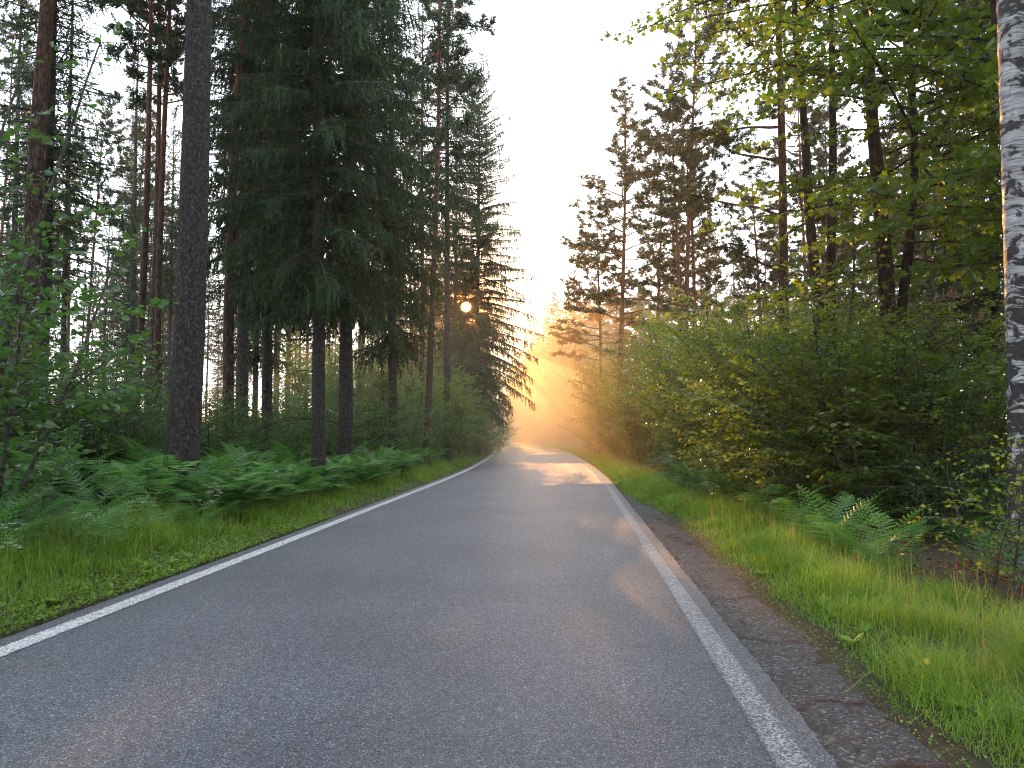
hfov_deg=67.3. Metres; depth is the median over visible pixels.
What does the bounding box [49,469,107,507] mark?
bracken fern
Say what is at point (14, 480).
bracken fern
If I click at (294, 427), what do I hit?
sapling
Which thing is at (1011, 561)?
bracken fern
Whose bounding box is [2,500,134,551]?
bracken fern
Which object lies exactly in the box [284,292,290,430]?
pine tree
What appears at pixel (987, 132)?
pine tree
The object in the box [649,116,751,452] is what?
pine tree
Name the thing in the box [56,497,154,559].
bracken fern
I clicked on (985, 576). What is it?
dead bracken
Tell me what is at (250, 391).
spruce tree
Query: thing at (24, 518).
bracken fern
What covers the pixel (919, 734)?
fallen needles
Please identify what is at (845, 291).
pine tree
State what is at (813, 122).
pine tree
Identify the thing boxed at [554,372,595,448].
beech shrub
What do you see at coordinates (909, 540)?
bracken fern
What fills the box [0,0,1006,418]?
sky
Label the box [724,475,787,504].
bracken fern
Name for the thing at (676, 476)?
bracken fern
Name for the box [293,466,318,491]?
bracken fern
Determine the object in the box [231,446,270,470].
bracken fern
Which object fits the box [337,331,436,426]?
beech shrub
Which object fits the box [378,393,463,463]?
bush
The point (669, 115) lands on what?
pine tree
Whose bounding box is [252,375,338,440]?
sapling
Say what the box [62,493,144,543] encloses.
bracken fern
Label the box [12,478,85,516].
bracken fern
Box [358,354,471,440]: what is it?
beech shrub
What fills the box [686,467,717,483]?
bracken fern
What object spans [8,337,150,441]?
sapling
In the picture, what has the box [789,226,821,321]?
pine tree
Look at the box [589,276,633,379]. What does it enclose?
pine tree
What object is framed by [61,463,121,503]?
bracken fern
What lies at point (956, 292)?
pine tree
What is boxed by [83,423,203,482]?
undergrowth bush
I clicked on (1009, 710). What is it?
broadleaf weed
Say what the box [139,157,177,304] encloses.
pine tree
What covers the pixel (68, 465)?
bracken fern
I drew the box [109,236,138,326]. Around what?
pine tree
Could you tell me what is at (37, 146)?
pine tree
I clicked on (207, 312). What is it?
spruce tree
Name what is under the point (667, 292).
pine tree
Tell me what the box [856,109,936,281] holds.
pine tree
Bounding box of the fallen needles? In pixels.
[631,502,961,767]
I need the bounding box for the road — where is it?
[0,437,839,767]
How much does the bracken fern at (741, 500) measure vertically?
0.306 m
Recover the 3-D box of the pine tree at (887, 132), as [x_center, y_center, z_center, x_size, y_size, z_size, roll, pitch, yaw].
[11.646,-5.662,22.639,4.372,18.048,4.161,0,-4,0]
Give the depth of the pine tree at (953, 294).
41.33 m
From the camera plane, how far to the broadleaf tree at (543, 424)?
95.55 m
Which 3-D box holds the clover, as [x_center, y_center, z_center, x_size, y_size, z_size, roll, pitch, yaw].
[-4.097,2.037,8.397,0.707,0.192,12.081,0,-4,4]
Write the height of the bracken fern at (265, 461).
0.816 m
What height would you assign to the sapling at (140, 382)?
2.972 m
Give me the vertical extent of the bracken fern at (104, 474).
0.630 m
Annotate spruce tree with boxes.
[0,0,72,368]
[0,0,137,412]
[0,0,153,395]
[0,88,73,385]
[0,169,19,424]
[2,177,75,328]
[69,233,102,384]
[83,188,124,385]
[90,111,171,395]
[94,18,175,416]
[99,138,150,378]
[139,236,167,412]
[142,233,173,408]
[149,191,209,345]
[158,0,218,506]
[161,192,177,374]
[163,146,223,318]
[166,0,294,437]
[175,0,326,443]
[202,312,222,416]
[204,240,222,423]
[206,18,299,425]
[207,192,238,336]
[208,0,441,492]
[208,302,235,382]
[211,312,249,409]
[219,315,252,383]
[234,0,454,479]
[249,217,305,422]
[249,334,261,400]
[258,330,296,392]
[279,330,304,406]
[292,285,328,395]
[299,322,326,387]
[325,215,339,424]
[325,261,357,388]
[353,0,467,464]
[396,3,461,424]
[413,60,544,456]
[417,134,498,395]
[722,237,747,348]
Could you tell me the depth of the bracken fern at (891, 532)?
8.96 m
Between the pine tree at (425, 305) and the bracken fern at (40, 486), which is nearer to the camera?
the bracken fern at (40, 486)
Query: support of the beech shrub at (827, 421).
on the ground at (808, 625)
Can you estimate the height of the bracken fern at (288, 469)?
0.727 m
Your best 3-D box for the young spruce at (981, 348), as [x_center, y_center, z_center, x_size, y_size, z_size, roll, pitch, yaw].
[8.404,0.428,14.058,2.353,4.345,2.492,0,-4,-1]
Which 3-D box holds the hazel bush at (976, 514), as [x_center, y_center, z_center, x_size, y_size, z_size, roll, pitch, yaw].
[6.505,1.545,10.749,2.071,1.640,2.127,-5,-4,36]
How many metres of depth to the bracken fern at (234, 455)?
15.34 m
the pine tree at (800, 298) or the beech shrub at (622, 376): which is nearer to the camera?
the beech shrub at (622, 376)
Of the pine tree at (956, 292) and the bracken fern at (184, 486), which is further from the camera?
the pine tree at (956, 292)
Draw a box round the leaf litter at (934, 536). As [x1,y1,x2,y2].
[680,471,1023,642]
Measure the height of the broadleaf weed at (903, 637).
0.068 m
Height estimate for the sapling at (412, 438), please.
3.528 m
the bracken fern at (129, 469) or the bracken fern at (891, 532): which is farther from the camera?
the bracken fern at (129, 469)
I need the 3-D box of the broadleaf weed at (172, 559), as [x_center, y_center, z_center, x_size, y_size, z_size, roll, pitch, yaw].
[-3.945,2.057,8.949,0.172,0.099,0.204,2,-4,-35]
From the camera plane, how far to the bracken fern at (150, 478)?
12.90 m
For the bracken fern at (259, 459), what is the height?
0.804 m
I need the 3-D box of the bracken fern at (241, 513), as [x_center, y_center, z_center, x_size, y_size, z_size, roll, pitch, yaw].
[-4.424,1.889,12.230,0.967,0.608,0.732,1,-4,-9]
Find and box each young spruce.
[325,380,370,458]
[357,355,411,450]
[398,369,433,446]
[846,266,1007,537]
[937,289,1007,513]
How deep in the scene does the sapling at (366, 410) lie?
26.74 m
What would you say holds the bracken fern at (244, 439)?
on the ground at (808, 625)
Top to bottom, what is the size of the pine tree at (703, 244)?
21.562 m
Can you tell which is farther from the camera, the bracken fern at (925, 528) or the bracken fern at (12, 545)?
the bracken fern at (925, 528)
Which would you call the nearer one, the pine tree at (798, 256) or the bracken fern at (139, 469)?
the bracken fern at (139, 469)
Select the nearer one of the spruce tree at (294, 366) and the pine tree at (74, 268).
the pine tree at (74, 268)
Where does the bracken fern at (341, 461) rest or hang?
on the ground at (808, 625)
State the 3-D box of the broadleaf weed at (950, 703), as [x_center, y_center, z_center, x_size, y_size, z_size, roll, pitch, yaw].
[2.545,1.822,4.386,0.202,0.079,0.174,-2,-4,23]
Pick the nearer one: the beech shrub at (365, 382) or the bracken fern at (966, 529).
the bracken fern at (966, 529)
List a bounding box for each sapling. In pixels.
[0,21,133,425]
[0,216,179,550]
[0,325,129,483]
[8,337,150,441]
[21,338,170,465]
[62,364,222,443]
[134,385,218,441]
[160,381,250,437]
[165,381,271,460]
[202,384,290,454]
[235,388,327,456]
[247,402,330,466]
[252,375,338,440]
[273,387,376,456]
[302,373,402,448]
[355,377,449,458]
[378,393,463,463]
[400,380,480,459]
[435,390,492,459]
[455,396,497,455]
[466,413,504,455]
[484,412,521,451]
[905,433,1023,597]
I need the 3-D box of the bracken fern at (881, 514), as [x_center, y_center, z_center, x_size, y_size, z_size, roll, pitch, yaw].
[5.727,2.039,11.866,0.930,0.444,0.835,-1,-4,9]
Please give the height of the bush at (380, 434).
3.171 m
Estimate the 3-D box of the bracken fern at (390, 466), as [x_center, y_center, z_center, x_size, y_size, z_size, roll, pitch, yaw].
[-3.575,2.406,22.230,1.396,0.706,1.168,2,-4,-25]
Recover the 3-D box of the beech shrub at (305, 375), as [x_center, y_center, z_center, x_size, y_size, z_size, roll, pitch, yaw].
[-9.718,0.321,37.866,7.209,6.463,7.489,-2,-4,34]
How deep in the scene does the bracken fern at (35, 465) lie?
11.53 m
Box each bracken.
[0,432,1007,521]
[724,491,1023,645]
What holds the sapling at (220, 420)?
on the ground at (808, 625)
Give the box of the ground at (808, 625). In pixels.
[0,417,1023,767]
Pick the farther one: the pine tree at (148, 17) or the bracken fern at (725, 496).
the pine tree at (148, 17)
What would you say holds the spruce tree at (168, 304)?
on the ground at (808, 625)
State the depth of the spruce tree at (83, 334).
78.23 m
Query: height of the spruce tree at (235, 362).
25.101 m
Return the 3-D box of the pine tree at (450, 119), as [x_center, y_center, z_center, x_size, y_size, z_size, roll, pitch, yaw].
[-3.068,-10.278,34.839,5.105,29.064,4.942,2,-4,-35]
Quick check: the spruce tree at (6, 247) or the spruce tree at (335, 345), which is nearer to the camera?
the spruce tree at (6, 247)
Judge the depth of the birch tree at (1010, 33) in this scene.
8.64 m
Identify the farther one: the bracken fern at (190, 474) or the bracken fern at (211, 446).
the bracken fern at (211, 446)
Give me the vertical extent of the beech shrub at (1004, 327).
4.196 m
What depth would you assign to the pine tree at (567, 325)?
101.84 m
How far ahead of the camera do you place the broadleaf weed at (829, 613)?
6.55 m
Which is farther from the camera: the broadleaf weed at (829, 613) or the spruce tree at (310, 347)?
the spruce tree at (310, 347)
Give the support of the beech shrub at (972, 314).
on the ground at (808, 625)
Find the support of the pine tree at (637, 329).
on the ground at (808, 625)
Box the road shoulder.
[621,493,952,767]
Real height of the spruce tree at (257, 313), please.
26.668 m
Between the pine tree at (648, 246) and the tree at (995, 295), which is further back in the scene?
the pine tree at (648, 246)
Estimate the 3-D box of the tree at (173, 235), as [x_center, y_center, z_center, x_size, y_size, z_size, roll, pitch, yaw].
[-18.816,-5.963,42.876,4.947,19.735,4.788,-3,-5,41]
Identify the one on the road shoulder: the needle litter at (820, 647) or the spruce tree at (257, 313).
the needle litter at (820, 647)
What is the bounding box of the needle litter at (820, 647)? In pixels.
[668,521,973,767]
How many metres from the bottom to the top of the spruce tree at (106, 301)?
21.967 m
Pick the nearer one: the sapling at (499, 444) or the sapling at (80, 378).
the sapling at (80, 378)
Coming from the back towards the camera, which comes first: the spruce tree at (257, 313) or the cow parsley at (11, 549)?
the spruce tree at (257, 313)
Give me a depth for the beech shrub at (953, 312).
16.17 m
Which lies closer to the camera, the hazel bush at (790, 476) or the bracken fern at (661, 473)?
the hazel bush at (790, 476)
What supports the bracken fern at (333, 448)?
on the ground at (808, 625)
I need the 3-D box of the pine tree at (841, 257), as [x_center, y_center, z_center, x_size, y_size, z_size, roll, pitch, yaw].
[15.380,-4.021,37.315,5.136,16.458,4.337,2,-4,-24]
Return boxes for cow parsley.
[0,542,21,601]
[2,522,26,586]
[73,512,90,551]
[139,501,153,548]
[199,500,213,536]
[203,483,217,503]
[207,488,220,535]
[208,491,221,532]
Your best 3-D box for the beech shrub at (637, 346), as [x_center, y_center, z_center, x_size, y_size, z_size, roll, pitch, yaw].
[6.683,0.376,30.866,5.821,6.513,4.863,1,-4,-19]
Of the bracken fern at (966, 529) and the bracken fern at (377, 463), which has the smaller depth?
the bracken fern at (966, 529)
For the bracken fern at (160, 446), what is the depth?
15.40 m
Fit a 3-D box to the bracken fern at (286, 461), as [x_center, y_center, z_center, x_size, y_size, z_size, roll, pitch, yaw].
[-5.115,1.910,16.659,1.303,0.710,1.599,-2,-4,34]
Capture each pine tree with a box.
[0,0,58,266]
[11,0,54,443]
[53,90,134,393]
[53,111,100,369]
[74,268,107,357]
[83,0,230,418]
[96,251,127,346]
[97,264,121,414]
[100,86,177,364]
[102,0,217,426]
[104,0,186,391]
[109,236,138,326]
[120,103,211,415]
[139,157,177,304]
[175,0,291,447]
[208,74,239,245]
[280,294,304,409]
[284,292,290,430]
[299,290,307,418]
[340,97,376,412]
[394,0,496,467]
[394,88,433,379]
[395,92,441,371]
[399,0,509,461]
[416,227,443,331]
[540,292,561,370]
[547,173,647,454]
[549,300,582,369]
[558,269,592,445]
[559,75,705,458]
[576,275,609,375]
[576,299,593,371]
[577,313,604,360]
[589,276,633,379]
[592,277,624,363]
[602,318,614,366]
[617,265,652,398]
[624,308,649,366]
[626,279,650,364]
[627,151,695,455]
[628,0,753,466]
[628,47,725,457]
[631,217,673,444]
[636,290,654,420]
[642,0,860,479]
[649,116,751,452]
[654,272,676,361]
[657,148,727,303]
[660,235,707,361]
[689,238,727,356]
[696,227,743,345]
[700,156,806,359]
[722,241,762,341]
[723,284,745,330]
[734,223,798,337]
[753,30,861,334]
[760,219,809,323]
[768,59,868,270]
[768,235,803,340]
[776,138,875,306]
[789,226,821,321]
[836,1,987,361]
[836,219,878,331]
[836,238,864,329]
[847,129,927,341]
[849,135,902,296]
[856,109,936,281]
[858,244,879,346]
[874,135,956,280]
[883,0,986,349]
[896,149,935,350]
[896,232,936,330]
[915,171,983,392]
[918,150,972,344]
[920,0,999,390]
[945,205,1000,381]
[955,201,1003,380]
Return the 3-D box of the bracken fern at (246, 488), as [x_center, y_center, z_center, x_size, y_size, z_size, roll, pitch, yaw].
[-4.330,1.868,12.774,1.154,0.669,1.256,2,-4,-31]
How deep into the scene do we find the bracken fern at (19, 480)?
10.47 m
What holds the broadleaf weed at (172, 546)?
on the ground at (808, 625)
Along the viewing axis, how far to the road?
5.44 m
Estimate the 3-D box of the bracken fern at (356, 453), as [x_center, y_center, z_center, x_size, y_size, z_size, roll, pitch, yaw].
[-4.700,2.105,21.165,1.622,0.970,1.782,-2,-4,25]
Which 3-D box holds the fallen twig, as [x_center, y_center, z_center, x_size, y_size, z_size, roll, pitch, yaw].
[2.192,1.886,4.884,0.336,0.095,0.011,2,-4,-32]
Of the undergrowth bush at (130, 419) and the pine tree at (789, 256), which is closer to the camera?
the undergrowth bush at (130, 419)
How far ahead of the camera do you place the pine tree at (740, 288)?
59.73 m
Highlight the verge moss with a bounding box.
[659,505,1023,767]
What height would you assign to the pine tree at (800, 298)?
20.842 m
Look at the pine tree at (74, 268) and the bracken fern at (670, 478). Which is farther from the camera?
the pine tree at (74, 268)
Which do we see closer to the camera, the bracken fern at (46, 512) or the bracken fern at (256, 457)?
the bracken fern at (46, 512)
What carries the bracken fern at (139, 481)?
on the ground at (808, 625)
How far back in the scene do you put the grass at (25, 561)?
9.88 m
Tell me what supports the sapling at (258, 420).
on the ground at (808, 625)
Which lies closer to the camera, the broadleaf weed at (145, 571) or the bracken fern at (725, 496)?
the broadleaf weed at (145, 571)
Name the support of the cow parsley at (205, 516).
on the ground at (808, 625)
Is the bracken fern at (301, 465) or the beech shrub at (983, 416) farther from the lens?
the bracken fern at (301, 465)
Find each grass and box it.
[0,441,492,638]
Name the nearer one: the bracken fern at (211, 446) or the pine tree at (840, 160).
the bracken fern at (211, 446)
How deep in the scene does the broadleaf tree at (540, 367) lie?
105.85 m
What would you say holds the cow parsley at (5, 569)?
on the ground at (808, 625)
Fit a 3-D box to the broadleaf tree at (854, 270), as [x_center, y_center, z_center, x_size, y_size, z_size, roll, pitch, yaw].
[6.062,-0.690,15.231,3.610,6.603,3.869,-2,-4,31]
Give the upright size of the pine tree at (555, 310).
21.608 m
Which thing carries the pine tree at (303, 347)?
on the ground at (808, 625)
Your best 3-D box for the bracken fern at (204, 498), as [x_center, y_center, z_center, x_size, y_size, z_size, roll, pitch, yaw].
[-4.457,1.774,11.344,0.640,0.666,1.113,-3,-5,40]
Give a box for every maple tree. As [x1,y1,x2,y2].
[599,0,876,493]
[648,0,1004,510]
[741,0,1003,299]
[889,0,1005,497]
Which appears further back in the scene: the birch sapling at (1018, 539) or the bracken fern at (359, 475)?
the bracken fern at (359, 475)
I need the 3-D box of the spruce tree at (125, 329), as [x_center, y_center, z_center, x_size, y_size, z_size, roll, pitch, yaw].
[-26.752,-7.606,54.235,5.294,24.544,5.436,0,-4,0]
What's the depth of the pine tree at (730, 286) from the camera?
84.28 m
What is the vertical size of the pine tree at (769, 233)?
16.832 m
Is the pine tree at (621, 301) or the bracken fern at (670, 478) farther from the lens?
the pine tree at (621, 301)
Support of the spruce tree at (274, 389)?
on the ground at (808, 625)
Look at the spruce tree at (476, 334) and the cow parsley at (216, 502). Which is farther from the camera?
the spruce tree at (476, 334)
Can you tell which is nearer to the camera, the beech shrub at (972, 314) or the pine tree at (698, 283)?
the beech shrub at (972, 314)
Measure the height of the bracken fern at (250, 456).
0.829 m
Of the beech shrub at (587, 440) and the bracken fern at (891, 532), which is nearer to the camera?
the bracken fern at (891, 532)
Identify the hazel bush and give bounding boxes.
[676,429,805,504]
[732,430,865,519]
[848,431,1005,537]
[894,438,1007,542]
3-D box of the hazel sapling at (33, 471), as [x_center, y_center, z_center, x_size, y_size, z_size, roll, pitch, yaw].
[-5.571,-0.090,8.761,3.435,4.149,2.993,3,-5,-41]
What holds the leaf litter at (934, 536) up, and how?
on the ground at (808, 625)
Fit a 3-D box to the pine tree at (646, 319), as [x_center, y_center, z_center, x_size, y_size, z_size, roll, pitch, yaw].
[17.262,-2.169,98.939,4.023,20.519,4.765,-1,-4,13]
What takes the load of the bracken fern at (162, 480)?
on the ground at (808, 625)
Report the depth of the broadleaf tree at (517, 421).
133.42 m
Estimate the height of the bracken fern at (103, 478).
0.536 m
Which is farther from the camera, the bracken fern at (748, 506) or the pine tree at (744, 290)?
the pine tree at (744, 290)
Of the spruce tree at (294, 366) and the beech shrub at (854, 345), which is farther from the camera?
the spruce tree at (294, 366)
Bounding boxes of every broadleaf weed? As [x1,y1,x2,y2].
[45,595,66,602]
[45,597,67,604]
[129,558,144,564]
[140,561,152,567]
[140,568,155,574]
[159,541,177,549]
[168,556,179,564]
[180,552,193,558]
[751,569,766,575]
[810,598,828,605]
[815,599,837,611]
[823,610,837,616]
[838,633,862,644]
[852,621,873,632]
[893,633,908,641]
[939,694,974,709]
[1001,700,1023,718]
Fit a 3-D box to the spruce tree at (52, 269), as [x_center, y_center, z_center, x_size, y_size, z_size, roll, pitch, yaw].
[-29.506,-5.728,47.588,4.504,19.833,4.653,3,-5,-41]
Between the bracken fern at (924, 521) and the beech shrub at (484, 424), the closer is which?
the bracken fern at (924, 521)
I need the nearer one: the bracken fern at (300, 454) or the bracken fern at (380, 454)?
the bracken fern at (300, 454)
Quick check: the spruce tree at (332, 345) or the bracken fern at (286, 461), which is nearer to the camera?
the bracken fern at (286, 461)
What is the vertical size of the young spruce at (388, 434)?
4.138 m
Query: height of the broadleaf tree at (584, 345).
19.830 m
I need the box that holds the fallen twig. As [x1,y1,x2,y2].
[841,669,873,693]
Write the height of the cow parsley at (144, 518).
0.622 m
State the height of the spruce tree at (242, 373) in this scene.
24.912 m
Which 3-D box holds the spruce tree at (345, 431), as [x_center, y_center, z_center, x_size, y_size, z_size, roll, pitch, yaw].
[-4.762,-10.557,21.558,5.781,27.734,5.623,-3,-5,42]
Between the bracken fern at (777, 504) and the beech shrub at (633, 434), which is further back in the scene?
the beech shrub at (633, 434)
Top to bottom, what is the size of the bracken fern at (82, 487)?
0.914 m
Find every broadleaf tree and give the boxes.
[500,305,546,438]
[504,327,538,435]
[508,288,573,440]
[514,295,557,431]
[519,318,573,442]
[532,298,597,445]
[537,292,594,437]
[545,284,618,442]
[566,328,616,431]
[746,162,921,506]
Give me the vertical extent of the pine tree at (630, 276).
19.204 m
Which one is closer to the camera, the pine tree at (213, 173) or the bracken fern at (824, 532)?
the bracken fern at (824, 532)
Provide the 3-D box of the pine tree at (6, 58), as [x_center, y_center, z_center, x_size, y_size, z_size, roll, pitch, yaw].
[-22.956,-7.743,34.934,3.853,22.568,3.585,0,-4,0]
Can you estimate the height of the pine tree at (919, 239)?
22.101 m
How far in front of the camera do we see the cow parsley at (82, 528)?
8.13 m
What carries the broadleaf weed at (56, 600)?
on the ground at (808, 625)
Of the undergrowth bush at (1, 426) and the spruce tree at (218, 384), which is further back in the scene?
the spruce tree at (218, 384)
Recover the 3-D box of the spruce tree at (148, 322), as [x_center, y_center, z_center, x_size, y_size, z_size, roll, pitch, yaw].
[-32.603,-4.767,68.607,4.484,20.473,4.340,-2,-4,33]
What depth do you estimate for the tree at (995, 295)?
18.17 m
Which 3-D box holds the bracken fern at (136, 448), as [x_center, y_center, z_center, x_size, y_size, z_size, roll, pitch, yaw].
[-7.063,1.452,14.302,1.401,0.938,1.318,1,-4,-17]
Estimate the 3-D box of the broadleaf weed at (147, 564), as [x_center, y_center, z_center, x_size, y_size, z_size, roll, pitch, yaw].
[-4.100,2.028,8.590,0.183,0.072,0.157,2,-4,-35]
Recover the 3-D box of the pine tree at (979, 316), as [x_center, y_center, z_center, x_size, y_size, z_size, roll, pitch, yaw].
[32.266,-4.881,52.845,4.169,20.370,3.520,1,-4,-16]
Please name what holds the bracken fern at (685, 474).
on the ground at (808, 625)
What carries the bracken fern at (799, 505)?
on the ground at (808, 625)
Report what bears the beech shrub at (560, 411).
on the ground at (808, 625)
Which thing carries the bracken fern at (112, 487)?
on the ground at (808, 625)
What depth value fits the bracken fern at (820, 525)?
9.50 m
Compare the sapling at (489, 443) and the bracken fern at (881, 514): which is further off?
the sapling at (489, 443)
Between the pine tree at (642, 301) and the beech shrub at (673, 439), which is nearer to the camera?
the beech shrub at (673, 439)
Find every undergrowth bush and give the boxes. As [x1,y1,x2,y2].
[0,316,81,449]
[0,367,169,487]
[49,380,201,493]
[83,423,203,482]
[104,371,169,442]
[204,400,288,447]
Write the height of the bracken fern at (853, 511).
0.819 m
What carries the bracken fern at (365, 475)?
on the ground at (808, 625)
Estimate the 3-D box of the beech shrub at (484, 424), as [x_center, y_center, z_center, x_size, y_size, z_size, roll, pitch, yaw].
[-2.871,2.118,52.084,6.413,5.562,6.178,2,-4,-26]
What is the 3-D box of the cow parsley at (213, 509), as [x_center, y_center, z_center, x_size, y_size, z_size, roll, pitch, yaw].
[-4.234,1.840,10.881,0.230,0.651,0.235,0,-4,-4]
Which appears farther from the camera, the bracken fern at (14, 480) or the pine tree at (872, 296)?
the pine tree at (872, 296)
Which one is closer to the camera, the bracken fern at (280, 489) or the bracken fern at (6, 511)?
the bracken fern at (6, 511)
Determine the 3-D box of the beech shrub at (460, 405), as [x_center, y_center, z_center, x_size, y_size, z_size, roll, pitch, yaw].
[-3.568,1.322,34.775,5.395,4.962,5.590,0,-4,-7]
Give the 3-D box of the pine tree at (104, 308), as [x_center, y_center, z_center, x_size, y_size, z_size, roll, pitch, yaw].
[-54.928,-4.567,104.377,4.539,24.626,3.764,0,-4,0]
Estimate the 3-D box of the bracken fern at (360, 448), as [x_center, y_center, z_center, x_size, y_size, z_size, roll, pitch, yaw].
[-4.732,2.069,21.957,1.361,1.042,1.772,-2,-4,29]
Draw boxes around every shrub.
[251,333,387,438]
[306,344,417,440]
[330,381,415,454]
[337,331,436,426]
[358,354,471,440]
[366,321,528,441]
[366,358,464,439]
[374,359,494,462]
[403,372,481,435]
[439,383,503,449]
[486,350,522,435]
[548,383,586,446]
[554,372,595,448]
[558,403,597,450]
[565,354,634,450]
[566,329,653,456]
[572,306,678,461]
[573,396,627,454]
[584,386,644,458]
[592,373,672,465]
[608,307,722,469]
[610,293,777,477]
[624,287,791,480]
[639,282,860,492]
[650,260,1002,518]
[678,273,898,505]
[727,317,810,409]
[731,283,1007,528]
[740,294,896,479]
[749,306,967,483]
[811,315,1007,536]
[824,262,1004,515]
[837,282,1006,500]
[928,307,1007,503]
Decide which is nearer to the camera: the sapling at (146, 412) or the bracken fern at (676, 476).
the sapling at (146, 412)
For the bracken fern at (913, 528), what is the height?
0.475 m
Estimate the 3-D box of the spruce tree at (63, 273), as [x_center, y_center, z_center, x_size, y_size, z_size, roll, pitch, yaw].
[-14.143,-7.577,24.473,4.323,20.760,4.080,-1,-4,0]
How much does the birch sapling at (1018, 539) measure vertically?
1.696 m
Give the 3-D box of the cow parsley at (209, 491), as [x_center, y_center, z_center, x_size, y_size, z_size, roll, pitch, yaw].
[-4.543,1.820,11.492,0.230,0.677,0.235,-2,-4,33]
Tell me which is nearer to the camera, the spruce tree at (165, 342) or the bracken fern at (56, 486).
the bracken fern at (56, 486)
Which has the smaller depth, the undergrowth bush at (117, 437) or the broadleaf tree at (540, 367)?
the undergrowth bush at (117, 437)
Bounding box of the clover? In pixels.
[0,510,334,633]
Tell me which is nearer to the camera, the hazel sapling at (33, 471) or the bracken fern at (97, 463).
the hazel sapling at (33, 471)
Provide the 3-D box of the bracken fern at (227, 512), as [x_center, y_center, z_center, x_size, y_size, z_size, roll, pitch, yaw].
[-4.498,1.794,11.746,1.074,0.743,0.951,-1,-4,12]
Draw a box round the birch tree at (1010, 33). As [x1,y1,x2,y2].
[996,0,1023,572]
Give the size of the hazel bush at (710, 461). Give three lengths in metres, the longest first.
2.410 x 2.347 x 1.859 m
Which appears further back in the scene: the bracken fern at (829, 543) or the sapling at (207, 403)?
the sapling at (207, 403)
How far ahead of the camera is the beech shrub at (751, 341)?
28.59 m
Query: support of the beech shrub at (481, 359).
on the ground at (808, 625)
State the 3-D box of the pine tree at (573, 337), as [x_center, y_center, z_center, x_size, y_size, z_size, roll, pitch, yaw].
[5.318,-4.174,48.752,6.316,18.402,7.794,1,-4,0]
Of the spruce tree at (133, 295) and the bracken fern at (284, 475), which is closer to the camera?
the bracken fern at (284, 475)
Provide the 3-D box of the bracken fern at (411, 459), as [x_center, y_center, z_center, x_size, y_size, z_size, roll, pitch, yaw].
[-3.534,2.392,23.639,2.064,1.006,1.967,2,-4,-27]
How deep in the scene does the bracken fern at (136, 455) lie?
13.03 m
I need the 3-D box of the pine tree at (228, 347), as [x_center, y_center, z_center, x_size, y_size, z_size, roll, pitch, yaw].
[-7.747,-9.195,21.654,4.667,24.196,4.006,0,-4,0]
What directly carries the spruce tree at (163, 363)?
on the ground at (808, 625)
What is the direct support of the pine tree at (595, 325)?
on the ground at (808, 625)
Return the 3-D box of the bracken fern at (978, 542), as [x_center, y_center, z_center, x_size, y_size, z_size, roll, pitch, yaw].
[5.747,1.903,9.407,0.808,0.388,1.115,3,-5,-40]
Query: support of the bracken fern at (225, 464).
on the ground at (808, 625)
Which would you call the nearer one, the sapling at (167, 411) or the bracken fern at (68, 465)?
the bracken fern at (68, 465)
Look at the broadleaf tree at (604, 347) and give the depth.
69.86 m
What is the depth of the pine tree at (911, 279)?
57.10 m
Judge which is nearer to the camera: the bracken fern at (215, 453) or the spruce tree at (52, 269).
the bracken fern at (215, 453)
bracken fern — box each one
[0,488,36,521]
[0,490,50,542]
[0,496,75,557]
[0,497,42,528]
[0,525,44,565]
[2,461,73,508]
[2,485,67,525]
[2,488,33,512]
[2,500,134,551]
[3,466,42,496]
[6,452,87,496]
[9,444,66,466]
[11,498,93,548]
[12,448,84,504]
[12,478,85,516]
[25,448,124,497]
[29,453,73,496]
[29,484,122,530]
[35,450,90,496]
[36,461,138,525]
[45,447,78,485]
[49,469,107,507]
[53,477,144,520]
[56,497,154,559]
[60,460,152,491]
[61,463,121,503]
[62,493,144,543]
[69,448,122,481]
[76,466,138,483]
[84,460,157,506]
[88,470,158,508]
[96,435,198,490]
[99,505,171,538]
[103,475,198,525]
[106,437,151,477]
[113,448,153,484]
[117,458,185,502]
[120,462,185,500]
[145,456,222,506]
[154,442,164,452]
[156,490,206,524]
[164,473,221,502]
[166,492,220,533]
[173,465,212,504]
[175,483,230,520]
[184,478,250,523]
[185,467,232,503]
[200,437,218,454]
[200,452,242,496]
[202,451,259,470]
[203,447,258,471]
[206,441,276,478]
[213,461,274,499]
[215,484,257,518]
[218,475,281,508]
[219,475,279,513]
[228,439,262,453]
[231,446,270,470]
[232,431,270,452]
[234,450,254,470]
[234,457,282,494]
[245,454,295,471]
[246,472,301,507]
[258,473,304,498]
[264,440,309,466]
[271,473,298,496]
[274,474,346,499]
[276,456,295,471]
[276,464,319,496]
[283,448,309,460]
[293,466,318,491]
[296,454,345,474]
[296,459,333,492]
[309,462,344,490]
[326,443,362,456]
[326,447,359,471]
[326,455,354,493]
[328,456,372,487]
[334,438,377,464]
[343,453,395,485]
[358,465,374,483]
[360,444,400,481]
[360,448,405,466]
[366,449,399,479]
[367,455,406,475]
[372,451,403,476]
[379,446,427,474]
[655,470,682,478]
[660,472,683,483]
[667,475,695,484]
[669,468,693,478]
[679,477,721,492]
[684,489,720,495]
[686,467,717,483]
[695,485,720,497]
[707,488,755,500]
[709,470,762,497]
[715,494,786,515]
[716,495,771,504]
[720,485,792,514]
[721,504,785,519]
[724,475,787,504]
[742,494,848,526]
[763,508,816,534]
[772,494,847,517]
[776,484,897,547]
[788,496,886,551]
[792,487,918,531]
[792,525,871,540]
[801,532,867,549]
[828,523,921,569]
[835,504,883,526]
[844,498,953,558]
[844,516,936,546]
[847,503,899,528]
[869,536,948,561]
[892,521,941,540]
[895,508,947,535]
[924,530,1006,553]
[929,515,992,544]
[936,518,1023,585]
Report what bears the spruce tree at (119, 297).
on the ground at (808, 625)

